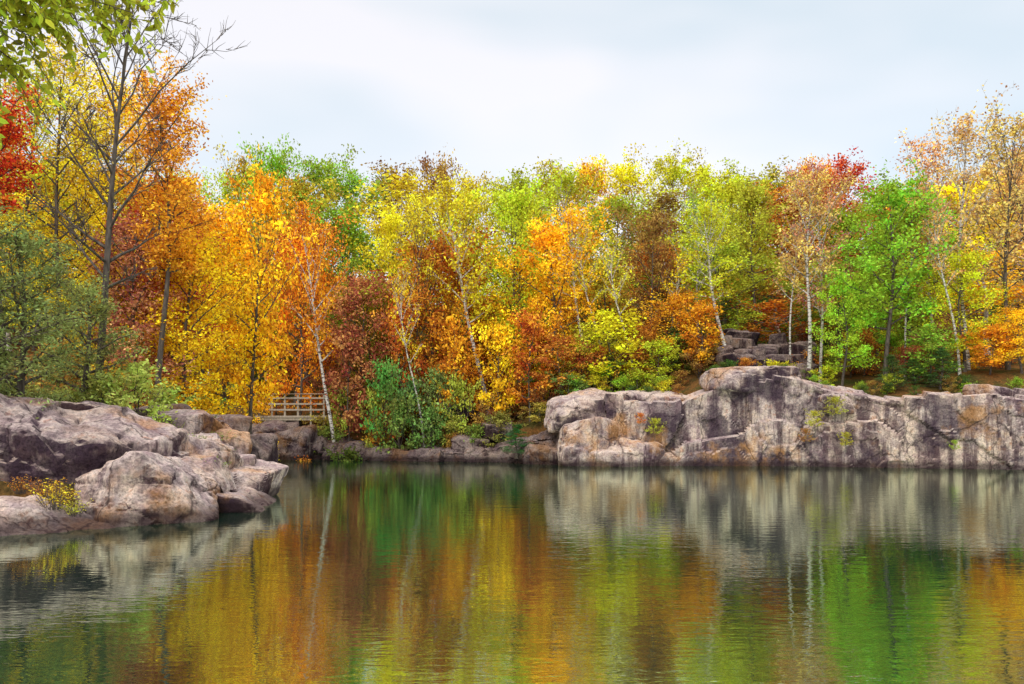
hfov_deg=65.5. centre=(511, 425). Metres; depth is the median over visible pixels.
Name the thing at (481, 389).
shrub
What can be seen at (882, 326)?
oak tree
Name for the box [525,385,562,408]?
shrub
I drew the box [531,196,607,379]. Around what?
birch tree
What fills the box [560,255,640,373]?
oak tree
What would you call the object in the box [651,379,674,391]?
shrub
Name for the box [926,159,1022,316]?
oak tree
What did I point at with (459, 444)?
granite boulder
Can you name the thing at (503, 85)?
sky
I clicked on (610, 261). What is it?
birch tree
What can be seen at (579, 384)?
shrub
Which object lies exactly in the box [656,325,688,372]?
shrub
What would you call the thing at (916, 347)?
shrub
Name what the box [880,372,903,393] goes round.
shrub
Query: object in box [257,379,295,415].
shrub
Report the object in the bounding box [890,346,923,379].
shrub
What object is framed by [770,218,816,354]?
birch tree
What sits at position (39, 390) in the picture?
shrub
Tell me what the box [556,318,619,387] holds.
sapling
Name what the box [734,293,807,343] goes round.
understory tree
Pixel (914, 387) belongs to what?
shrub
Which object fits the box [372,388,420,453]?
shrub
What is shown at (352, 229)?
oak tree
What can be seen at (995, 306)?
understory tree
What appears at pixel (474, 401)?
shrub
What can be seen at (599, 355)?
shrub
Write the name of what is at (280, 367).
understory tree
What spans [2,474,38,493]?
plant
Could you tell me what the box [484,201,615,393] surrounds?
oak tree
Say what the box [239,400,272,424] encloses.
shrub
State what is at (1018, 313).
oak tree
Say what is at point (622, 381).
shrub
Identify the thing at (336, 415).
shrub
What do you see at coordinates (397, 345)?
sapling
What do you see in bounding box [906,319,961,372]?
shrub
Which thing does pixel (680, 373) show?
shrub
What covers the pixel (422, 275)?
oak tree
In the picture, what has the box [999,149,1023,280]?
broadleaf tree
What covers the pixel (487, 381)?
shrub
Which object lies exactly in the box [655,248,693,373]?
birch tree
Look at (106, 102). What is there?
maple tree
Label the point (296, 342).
understory tree
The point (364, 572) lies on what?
lake water
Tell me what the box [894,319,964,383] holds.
sapling
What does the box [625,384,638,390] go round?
shrub
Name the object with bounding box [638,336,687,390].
sapling
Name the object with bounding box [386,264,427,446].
birch tree
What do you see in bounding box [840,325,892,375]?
shrub
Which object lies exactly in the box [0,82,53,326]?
maple tree
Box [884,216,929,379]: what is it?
birch tree
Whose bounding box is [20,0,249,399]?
bare tree
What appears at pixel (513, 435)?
juniper bush
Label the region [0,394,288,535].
granite outcrop
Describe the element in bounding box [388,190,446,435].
aspen tree
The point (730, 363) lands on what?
shrub
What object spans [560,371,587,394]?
shrub
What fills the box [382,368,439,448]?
shrub
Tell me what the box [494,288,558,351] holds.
understory tree
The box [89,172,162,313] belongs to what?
broadleaf tree
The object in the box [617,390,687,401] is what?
granite boulder
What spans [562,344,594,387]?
shrub
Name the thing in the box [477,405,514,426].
shrub
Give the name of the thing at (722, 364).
shrub
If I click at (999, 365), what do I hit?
shrub
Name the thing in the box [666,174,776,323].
broadleaf tree
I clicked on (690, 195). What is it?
aspen tree
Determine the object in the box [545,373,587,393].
shrub
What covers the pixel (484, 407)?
shrub
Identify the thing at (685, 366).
shrub
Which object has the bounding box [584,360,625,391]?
shrub
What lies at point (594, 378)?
shrub
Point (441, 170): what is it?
oak tree
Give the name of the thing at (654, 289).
broadleaf tree
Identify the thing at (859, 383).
shrub
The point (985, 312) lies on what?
birch tree
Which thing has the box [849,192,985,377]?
broadleaf tree
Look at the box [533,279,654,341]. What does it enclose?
broadleaf tree
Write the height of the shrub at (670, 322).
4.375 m
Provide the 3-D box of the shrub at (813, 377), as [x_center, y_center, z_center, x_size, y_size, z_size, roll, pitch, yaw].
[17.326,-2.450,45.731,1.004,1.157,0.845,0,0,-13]
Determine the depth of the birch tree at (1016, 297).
58.71 m
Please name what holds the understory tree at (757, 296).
on the ground
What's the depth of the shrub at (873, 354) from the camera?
52.63 m
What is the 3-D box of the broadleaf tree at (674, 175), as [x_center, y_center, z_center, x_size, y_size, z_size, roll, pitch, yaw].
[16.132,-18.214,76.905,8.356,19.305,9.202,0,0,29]
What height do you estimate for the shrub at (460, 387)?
6.396 m
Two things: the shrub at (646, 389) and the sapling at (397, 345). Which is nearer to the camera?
the shrub at (646, 389)
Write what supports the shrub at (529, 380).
on the ground
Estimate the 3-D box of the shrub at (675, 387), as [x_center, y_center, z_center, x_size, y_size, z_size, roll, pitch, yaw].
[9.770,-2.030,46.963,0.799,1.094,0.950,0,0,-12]
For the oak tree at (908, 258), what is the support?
on the ground
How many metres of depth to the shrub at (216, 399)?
33.33 m
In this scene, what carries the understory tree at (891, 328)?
on the ground
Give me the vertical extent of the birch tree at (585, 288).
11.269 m
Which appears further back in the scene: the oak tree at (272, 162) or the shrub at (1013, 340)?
the oak tree at (272, 162)
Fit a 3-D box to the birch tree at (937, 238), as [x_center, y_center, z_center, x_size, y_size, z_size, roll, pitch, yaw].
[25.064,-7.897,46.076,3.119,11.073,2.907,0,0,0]
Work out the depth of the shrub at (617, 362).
49.67 m
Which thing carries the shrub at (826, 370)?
on the ground
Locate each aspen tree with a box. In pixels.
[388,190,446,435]
[664,184,737,336]
[778,157,865,382]
[887,122,980,362]
[910,82,1023,369]
[945,101,1023,369]
[974,112,1023,284]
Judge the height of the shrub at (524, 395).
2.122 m
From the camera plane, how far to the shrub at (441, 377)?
51.25 m
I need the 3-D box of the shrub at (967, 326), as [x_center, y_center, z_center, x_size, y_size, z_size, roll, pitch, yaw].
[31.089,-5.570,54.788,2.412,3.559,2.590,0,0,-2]
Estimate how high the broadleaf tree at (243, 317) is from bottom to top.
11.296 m
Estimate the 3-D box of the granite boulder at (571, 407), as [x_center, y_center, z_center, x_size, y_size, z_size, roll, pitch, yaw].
[4.299,-0.917,47.121,4.982,2.322,3.611,-9,8,-21]
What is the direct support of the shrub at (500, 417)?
on the ground
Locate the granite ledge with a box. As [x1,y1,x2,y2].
[302,423,557,463]
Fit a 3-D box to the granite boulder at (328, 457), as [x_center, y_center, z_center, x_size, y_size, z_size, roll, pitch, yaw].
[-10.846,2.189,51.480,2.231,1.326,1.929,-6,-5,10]
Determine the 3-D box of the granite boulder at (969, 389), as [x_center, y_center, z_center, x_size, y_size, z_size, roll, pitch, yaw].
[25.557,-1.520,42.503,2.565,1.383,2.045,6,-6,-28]
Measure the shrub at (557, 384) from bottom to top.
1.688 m
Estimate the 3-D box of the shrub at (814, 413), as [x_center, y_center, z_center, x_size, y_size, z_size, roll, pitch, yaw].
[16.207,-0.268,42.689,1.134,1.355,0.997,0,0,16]
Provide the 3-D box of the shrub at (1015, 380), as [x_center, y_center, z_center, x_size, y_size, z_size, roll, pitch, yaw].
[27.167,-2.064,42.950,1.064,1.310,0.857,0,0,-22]
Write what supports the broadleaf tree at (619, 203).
on the ground
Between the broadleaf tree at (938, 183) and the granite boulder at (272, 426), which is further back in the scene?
the broadleaf tree at (938, 183)
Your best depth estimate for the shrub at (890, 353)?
50.31 m
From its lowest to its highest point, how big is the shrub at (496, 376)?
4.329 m
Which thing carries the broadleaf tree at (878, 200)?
on the ground
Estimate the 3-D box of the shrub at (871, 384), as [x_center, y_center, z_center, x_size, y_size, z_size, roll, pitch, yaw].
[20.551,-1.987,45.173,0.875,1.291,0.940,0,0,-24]
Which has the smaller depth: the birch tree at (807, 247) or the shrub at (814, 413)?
the shrub at (814, 413)
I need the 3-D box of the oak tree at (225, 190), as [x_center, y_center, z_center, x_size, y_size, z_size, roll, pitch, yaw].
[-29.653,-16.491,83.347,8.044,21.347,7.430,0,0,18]
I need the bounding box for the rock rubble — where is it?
[706,328,825,381]
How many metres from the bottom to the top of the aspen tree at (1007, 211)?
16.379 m
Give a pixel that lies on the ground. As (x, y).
(1000, 376)
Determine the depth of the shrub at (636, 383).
49.56 m
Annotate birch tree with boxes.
[0,197,77,351]
[174,194,264,375]
[218,197,301,380]
[270,188,354,441]
[340,163,443,370]
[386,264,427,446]
[409,169,505,419]
[526,160,611,363]
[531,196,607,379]
[568,226,607,384]
[596,233,642,388]
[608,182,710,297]
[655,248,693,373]
[660,189,750,345]
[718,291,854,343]
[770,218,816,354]
[771,156,862,368]
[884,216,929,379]
[915,235,1023,354]
[916,198,971,374]
[948,280,1023,345]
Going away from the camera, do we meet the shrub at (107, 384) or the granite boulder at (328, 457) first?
the shrub at (107, 384)
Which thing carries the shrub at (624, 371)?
on the ground
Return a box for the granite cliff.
[557,375,1023,469]
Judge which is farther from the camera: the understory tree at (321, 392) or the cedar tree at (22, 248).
the understory tree at (321, 392)
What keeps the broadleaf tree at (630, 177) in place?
on the ground
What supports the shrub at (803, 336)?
on the ground
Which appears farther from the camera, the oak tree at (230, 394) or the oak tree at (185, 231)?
the oak tree at (185, 231)
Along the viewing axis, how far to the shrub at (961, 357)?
48.22 m
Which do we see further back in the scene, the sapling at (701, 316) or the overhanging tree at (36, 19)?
the sapling at (701, 316)
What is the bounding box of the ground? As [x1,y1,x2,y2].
[0,262,1023,506]
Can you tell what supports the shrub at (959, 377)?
on the ground
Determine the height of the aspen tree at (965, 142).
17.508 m
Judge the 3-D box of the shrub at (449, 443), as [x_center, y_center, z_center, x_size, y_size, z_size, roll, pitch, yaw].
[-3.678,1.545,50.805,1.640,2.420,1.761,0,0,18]
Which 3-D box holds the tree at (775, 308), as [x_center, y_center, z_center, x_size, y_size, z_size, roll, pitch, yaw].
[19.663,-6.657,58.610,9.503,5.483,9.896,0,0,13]
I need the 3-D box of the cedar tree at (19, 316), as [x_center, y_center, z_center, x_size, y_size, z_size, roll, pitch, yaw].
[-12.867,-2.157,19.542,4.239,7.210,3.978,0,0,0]
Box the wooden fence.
[255,395,332,424]
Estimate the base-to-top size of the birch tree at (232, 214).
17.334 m
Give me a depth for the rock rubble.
51.34 m
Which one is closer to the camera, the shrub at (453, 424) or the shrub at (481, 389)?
the shrub at (453, 424)
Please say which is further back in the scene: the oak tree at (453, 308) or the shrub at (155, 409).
the oak tree at (453, 308)
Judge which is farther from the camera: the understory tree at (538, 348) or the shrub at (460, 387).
the understory tree at (538, 348)
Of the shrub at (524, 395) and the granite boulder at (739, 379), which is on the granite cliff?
the granite boulder at (739, 379)
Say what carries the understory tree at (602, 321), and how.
on the ground
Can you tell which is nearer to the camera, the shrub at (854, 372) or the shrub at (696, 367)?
the shrub at (696, 367)
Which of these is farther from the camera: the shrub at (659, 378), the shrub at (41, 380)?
the shrub at (659, 378)
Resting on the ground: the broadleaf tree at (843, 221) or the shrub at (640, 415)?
the broadleaf tree at (843, 221)
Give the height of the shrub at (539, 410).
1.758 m
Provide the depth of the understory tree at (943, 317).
64.18 m
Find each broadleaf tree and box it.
[0,155,95,329]
[0,193,92,324]
[42,201,139,326]
[59,165,136,291]
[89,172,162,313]
[156,196,260,397]
[192,265,299,395]
[197,144,330,433]
[237,162,367,381]
[276,143,364,373]
[299,274,422,416]
[309,158,395,372]
[351,194,429,405]
[359,156,437,372]
[363,227,522,398]
[466,174,570,393]
[469,159,561,340]
[507,154,605,314]
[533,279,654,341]
[572,143,682,291]
[575,187,664,342]
[588,233,742,347]
[630,135,714,280]
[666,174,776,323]
[667,146,747,314]
[699,175,795,345]
[701,157,776,327]
[732,172,861,324]
[734,155,838,337]
[764,255,905,362]
[795,197,915,314]
[800,148,889,328]
[822,157,964,383]
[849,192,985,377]
[884,166,1023,330]
[906,169,993,320]
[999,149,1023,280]
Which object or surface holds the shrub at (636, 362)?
on the ground
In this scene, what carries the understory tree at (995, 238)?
on the ground
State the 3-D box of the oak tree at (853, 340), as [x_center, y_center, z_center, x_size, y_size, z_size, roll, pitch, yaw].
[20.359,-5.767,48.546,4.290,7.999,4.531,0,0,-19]
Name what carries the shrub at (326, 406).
on the ground
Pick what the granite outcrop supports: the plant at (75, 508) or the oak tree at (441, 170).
the plant at (75, 508)
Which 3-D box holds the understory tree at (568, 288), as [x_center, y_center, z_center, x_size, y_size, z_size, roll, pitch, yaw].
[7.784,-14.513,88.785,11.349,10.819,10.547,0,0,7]
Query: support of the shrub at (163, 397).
on the ground
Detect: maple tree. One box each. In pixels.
[0,26,150,390]
[0,44,108,387]
[0,79,58,383]
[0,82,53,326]
[0,105,155,390]
[35,66,174,391]
[73,208,195,408]
[98,47,236,402]
[105,169,228,379]
[114,216,257,414]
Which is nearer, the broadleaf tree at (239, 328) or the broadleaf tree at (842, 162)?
the broadleaf tree at (239, 328)
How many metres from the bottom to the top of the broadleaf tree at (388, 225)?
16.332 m
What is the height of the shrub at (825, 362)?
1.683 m
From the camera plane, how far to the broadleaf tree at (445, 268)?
55.64 m
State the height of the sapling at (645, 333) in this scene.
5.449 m
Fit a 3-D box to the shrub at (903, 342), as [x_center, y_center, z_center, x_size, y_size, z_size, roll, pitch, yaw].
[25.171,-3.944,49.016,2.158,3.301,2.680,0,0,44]
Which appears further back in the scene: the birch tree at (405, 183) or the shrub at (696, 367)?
the birch tree at (405, 183)
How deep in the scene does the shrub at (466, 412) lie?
51.54 m
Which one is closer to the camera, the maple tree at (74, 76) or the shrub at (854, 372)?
the maple tree at (74, 76)
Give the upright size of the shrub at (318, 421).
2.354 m
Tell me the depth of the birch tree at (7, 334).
68.94 m
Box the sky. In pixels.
[0,0,1023,303]
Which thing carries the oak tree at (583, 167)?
on the ground
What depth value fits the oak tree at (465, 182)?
81.23 m
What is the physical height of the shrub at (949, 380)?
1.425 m
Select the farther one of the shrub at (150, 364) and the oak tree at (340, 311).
the oak tree at (340, 311)
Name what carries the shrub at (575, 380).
on the ground
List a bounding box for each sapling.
[321,324,384,440]
[369,289,428,442]
[420,305,488,423]
[469,316,526,413]
[501,307,556,421]
[523,329,597,395]
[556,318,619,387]
[569,308,647,391]
[619,321,660,386]
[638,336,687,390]
[671,295,725,375]
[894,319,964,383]
[954,321,1022,374]
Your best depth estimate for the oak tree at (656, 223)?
54.55 m
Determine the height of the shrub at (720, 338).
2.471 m
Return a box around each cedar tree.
[0,200,86,418]
[0,213,102,409]
[27,272,153,404]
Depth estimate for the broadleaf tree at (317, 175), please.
76.85 m
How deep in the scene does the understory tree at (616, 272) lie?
85.39 m
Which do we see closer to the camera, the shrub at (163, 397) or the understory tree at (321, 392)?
the shrub at (163, 397)
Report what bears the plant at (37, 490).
on the granite outcrop
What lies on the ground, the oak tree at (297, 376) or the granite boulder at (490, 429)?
the oak tree at (297, 376)
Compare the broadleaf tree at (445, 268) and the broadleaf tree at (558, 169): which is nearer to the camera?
the broadleaf tree at (445, 268)
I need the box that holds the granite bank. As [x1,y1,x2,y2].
[182,416,236,492]
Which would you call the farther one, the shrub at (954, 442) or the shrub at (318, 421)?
the shrub at (318, 421)
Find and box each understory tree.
[167,340,239,397]
[240,333,299,395]
[276,280,340,352]
[294,343,357,396]
[342,343,395,393]
[359,281,433,363]
[396,345,466,401]
[469,345,507,394]
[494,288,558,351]
[524,320,569,371]
[542,249,590,333]
[578,299,639,361]
[584,251,649,306]
[632,278,675,335]
[677,271,736,320]
[705,300,737,338]
[726,223,780,302]
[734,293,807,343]
[762,228,835,309]
[796,298,853,355]
[873,308,913,351]
[914,299,957,330]
[958,181,1022,255]
[966,212,1016,268]
[979,299,1018,337]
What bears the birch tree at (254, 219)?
on the ground
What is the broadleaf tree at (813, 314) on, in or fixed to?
on the ground
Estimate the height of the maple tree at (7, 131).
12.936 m
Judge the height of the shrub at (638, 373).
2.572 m
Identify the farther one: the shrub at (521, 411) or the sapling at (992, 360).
the shrub at (521, 411)
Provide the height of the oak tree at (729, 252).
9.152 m
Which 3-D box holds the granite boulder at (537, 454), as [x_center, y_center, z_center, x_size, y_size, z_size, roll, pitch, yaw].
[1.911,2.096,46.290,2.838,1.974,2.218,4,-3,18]
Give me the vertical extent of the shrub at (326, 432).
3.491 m
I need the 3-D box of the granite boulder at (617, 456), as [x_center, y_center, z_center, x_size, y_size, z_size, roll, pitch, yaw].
[5.483,2.017,44.072,3.499,2.025,2.231,-5,3,16]
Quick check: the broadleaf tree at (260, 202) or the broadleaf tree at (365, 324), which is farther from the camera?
the broadleaf tree at (365, 324)
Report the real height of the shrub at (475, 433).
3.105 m
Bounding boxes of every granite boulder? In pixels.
[252,420,298,433]
[274,425,318,459]
[327,450,355,460]
[451,432,490,452]
[479,420,512,442]
[522,444,557,464]
[544,388,611,432]
[557,416,618,465]
[583,445,640,466]
[616,437,665,465]
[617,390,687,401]
[699,365,801,392]
[817,393,854,413]
[962,384,1015,396]
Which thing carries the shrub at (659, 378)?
on the ground
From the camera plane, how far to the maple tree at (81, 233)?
36.02 m
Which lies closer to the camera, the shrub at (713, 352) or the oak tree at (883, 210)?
the shrub at (713, 352)
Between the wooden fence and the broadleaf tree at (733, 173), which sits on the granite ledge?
the wooden fence
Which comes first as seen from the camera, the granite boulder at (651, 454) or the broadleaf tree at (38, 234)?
the granite boulder at (651, 454)
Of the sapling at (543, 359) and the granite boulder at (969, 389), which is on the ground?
the sapling at (543, 359)
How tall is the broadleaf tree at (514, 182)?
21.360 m
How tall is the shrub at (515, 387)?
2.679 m
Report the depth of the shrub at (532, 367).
59.05 m
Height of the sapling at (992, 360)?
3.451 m
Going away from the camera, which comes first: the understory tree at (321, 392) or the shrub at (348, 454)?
the shrub at (348, 454)
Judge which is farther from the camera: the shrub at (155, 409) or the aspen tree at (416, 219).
the aspen tree at (416, 219)
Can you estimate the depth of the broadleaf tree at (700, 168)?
78.95 m
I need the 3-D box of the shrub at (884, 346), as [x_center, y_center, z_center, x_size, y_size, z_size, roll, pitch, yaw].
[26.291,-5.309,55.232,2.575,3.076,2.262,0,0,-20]
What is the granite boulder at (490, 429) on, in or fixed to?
on the granite ledge
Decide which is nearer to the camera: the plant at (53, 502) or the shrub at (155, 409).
the plant at (53, 502)
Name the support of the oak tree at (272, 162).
on the ground
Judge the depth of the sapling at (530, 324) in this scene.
50.23 m
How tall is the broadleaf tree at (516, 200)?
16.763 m
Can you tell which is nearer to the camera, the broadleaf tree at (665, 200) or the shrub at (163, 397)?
the shrub at (163, 397)
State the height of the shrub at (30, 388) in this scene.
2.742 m
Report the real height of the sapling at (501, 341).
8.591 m
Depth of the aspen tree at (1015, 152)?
48.91 m
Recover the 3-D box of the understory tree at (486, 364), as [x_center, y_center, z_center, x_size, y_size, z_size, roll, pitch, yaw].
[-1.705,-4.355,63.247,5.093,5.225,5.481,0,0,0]
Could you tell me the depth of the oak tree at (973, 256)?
46.71 m
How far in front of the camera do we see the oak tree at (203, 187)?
81.40 m
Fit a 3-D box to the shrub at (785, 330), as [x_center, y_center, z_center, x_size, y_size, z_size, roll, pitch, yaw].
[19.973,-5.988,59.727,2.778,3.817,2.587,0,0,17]
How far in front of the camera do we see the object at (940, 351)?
44.78 m
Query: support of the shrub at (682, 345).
on the ground
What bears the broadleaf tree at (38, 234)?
on the ground
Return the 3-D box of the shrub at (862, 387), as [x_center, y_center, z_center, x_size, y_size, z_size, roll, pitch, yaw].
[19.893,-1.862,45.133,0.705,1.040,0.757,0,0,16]
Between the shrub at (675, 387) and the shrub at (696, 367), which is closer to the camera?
the shrub at (675, 387)
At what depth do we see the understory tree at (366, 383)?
62.29 m
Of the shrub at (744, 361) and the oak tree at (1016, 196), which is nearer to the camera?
the shrub at (744, 361)
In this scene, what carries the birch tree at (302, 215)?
on the ground
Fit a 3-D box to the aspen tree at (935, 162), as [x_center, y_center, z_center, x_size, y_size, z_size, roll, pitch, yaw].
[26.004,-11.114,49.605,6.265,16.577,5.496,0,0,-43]
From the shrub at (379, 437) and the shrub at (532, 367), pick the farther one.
the shrub at (532, 367)
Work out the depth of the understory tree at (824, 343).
63.43 m
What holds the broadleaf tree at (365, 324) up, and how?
on the ground
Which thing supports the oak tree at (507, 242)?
on the ground
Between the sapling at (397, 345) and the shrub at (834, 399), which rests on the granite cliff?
the shrub at (834, 399)
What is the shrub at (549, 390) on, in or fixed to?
on the ground
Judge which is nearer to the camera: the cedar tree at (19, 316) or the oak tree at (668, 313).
the cedar tree at (19, 316)
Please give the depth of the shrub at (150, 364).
33.54 m
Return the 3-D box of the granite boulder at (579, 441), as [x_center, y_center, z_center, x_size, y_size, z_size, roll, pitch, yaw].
[4.353,1.316,45.010,3.908,3.672,2.802,-4,1,-15]
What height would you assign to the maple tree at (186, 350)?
10.443 m
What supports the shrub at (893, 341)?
on the ground
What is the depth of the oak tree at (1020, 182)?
66.09 m
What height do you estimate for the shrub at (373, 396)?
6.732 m
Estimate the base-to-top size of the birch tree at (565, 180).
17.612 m
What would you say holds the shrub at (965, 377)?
on the ground
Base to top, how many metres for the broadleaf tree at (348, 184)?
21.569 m
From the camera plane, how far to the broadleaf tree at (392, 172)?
77.94 m
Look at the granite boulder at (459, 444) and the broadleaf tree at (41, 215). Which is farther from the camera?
the broadleaf tree at (41, 215)
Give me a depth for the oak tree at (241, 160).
79.98 m
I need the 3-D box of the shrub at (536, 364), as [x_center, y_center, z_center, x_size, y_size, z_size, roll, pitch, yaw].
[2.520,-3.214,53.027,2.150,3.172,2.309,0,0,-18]
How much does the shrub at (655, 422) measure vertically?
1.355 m
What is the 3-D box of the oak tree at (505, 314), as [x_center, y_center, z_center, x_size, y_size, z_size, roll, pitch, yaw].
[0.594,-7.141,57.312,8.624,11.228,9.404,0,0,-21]
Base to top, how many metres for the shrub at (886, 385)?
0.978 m
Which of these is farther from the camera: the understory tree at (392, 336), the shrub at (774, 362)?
the understory tree at (392, 336)
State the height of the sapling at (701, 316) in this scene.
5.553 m
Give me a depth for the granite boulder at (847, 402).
42.89 m
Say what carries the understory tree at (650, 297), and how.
on the ground
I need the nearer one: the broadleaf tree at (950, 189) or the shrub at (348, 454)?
the shrub at (348, 454)
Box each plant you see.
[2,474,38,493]
[22,478,80,509]
[26,478,67,498]
[57,496,92,516]
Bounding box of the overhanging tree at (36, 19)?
[0,0,178,148]
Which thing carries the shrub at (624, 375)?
on the ground
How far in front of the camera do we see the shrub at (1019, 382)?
42.89 m
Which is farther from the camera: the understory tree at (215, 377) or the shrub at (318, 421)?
the understory tree at (215, 377)
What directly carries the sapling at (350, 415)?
on the granite ledge
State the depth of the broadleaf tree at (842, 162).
78.27 m
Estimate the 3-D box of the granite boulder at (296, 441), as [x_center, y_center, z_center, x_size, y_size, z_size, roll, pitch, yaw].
[-14.585,1.519,52.804,3.600,3.005,2.675,-4,-3,13]
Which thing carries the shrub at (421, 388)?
on the ground
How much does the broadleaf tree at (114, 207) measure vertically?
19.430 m
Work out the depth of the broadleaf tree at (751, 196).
59.44 m
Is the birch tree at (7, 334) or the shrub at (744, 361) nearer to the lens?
the shrub at (744, 361)
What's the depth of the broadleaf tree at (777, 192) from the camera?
66.74 m
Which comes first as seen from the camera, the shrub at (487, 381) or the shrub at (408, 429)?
the shrub at (408, 429)
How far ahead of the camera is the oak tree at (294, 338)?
58.17 m
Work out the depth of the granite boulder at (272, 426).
53.29 m
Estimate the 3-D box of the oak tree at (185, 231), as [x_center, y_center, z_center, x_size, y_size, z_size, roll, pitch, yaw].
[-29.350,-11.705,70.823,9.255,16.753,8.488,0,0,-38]
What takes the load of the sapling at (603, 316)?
on the ground
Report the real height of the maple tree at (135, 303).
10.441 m
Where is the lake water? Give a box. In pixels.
[0,459,1023,683]
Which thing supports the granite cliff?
on the ground
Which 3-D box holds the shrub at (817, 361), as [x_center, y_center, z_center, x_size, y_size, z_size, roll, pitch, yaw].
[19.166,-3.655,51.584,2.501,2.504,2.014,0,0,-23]
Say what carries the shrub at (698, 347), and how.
on the ground
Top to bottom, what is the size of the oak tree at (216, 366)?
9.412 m
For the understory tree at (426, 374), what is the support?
on the ground
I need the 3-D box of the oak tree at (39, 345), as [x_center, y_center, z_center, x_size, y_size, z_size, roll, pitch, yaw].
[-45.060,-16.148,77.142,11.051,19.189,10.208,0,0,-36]
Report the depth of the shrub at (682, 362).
51.50 m
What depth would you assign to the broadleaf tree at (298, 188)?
69.58 m
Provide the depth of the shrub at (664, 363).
51.14 m
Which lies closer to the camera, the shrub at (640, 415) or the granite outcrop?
the granite outcrop
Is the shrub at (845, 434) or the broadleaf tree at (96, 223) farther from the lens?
the broadleaf tree at (96, 223)
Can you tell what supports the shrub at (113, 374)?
on the ground
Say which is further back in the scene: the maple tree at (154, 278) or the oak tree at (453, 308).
the oak tree at (453, 308)
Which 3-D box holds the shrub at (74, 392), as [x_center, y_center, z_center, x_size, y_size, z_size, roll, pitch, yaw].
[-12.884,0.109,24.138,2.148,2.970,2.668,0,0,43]
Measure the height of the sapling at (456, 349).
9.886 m
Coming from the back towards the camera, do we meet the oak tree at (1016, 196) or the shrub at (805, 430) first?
the oak tree at (1016, 196)
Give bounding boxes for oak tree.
[2,159,94,349]
[125,248,270,409]
[136,166,228,353]
[159,214,286,414]
[160,201,230,372]
[198,163,257,361]
[213,142,289,333]
[234,132,310,373]
[241,209,356,408]
[261,227,349,426]
[292,187,398,377]
[301,263,402,431]
[388,222,474,431]
[401,146,466,338]
[413,183,502,392]
[417,265,496,397]
[427,163,504,349]
[452,249,573,391]
[467,181,564,345]
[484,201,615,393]
[533,154,641,326]
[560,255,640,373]
[606,200,694,373]
[635,289,721,370]
[653,222,798,337]
[773,153,851,335]
[806,263,879,385]
[835,288,923,356]
[854,216,942,328]
[855,173,921,294]
[918,239,1018,371]
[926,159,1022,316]
[966,145,1023,330]
[981,305,1023,373]
[991,140,1023,253]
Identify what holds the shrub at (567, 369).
on the ground
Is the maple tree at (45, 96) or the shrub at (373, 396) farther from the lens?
the shrub at (373, 396)
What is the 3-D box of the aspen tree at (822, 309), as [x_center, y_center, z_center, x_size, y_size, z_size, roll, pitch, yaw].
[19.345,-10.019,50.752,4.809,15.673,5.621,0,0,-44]
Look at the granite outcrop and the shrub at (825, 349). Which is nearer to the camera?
the granite outcrop
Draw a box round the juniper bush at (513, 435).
[500,424,534,458]
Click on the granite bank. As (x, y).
(218, 469)
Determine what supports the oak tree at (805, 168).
on the ground
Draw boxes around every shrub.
[0,329,96,393]
[3,376,66,395]
[25,384,75,398]
[40,385,139,410]
[55,363,151,409]
[79,358,176,406]
[94,348,185,422]
[104,338,213,411]
[125,379,211,408]
[190,382,239,412]
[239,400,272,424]
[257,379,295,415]
[300,412,334,431]
[314,424,345,451]
[317,392,336,419]
[325,386,371,439]
[325,442,363,461]
[357,386,391,450]
[359,353,414,446]
[360,405,403,445]
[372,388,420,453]
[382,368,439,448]
[401,414,414,435]
[405,404,451,448]
[407,357,466,446]
[417,375,436,418]
[428,369,480,435]
[433,411,472,445]
[436,399,478,420]
[442,432,464,447]
[460,422,489,446]
[464,389,483,424]
[466,378,496,408]
[469,392,508,427]
[472,365,502,393]
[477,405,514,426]
[478,357,522,406]
[479,408,528,447]
[489,391,527,423]
[495,379,521,399]
[509,390,535,415]
[520,401,546,422]
[522,372,537,397]
[524,357,541,381]
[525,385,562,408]
[531,355,562,378]
[533,369,558,398]
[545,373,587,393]
[553,374,567,391]
[559,360,574,373]
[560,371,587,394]
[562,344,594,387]
[566,377,588,392]
[573,382,588,390]
[576,340,622,388]
[576,372,614,390]
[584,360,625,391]
[595,354,626,391]
[607,351,645,382]
[610,374,634,391]
[611,364,640,390]
[613,364,630,389]
[618,349,649,388]
[618,375,647,390]
[621,368,657,390]
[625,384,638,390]
[634,412,645,423]
[639,386,652,391]
[645,416,665,434]
[647,372,671,390]
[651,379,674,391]
[652,348,681,378]
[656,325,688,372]
[659,312,694,335]
[660,351,694,379]
[669,384,683,393]
[670,336,697,370]
[670,369,689,388]
[673,347,693,370]
[680,348,714,378]
[681,333,719,363]
[696,340,722,365]
[698,334,725,357]
[715,361,729,367]
[720,360,737,366]
[732,357,756,366]
[758,359,788,365]
[763,321,797,342]
[791,350,828,374]
[792,324,819,347]
[795,426,814,442]
[804,408,824,427]
[807,373,821,383]
[808,365,838,385]
[812,345,839,377]
[822,359,839,376]
[823,394,848,414]
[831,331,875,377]
[836,337,870,373]
[837,430,852,445]
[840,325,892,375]
[853,381,866,388]
[856,384,868,392]
[860,342,880,370]
[865,379,882,395]
[872,329,903,360]
[875,331,907,371]
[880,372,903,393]
[882,382,891,394]
[889,345,912,371]
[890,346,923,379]
[897,339,929,377]
[899,344,937,378]
[905,385,921,395]
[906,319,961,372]
[940,374,960,392]
[948,320,982,360]
[948,440,960,449]
[952,337,982,368]
[952,373,971,388]
[957,375,969,387]
[986,333,1015,368]
[992,320,1023,364]
[1005,376,1023,387]
[1010,377,1023,388]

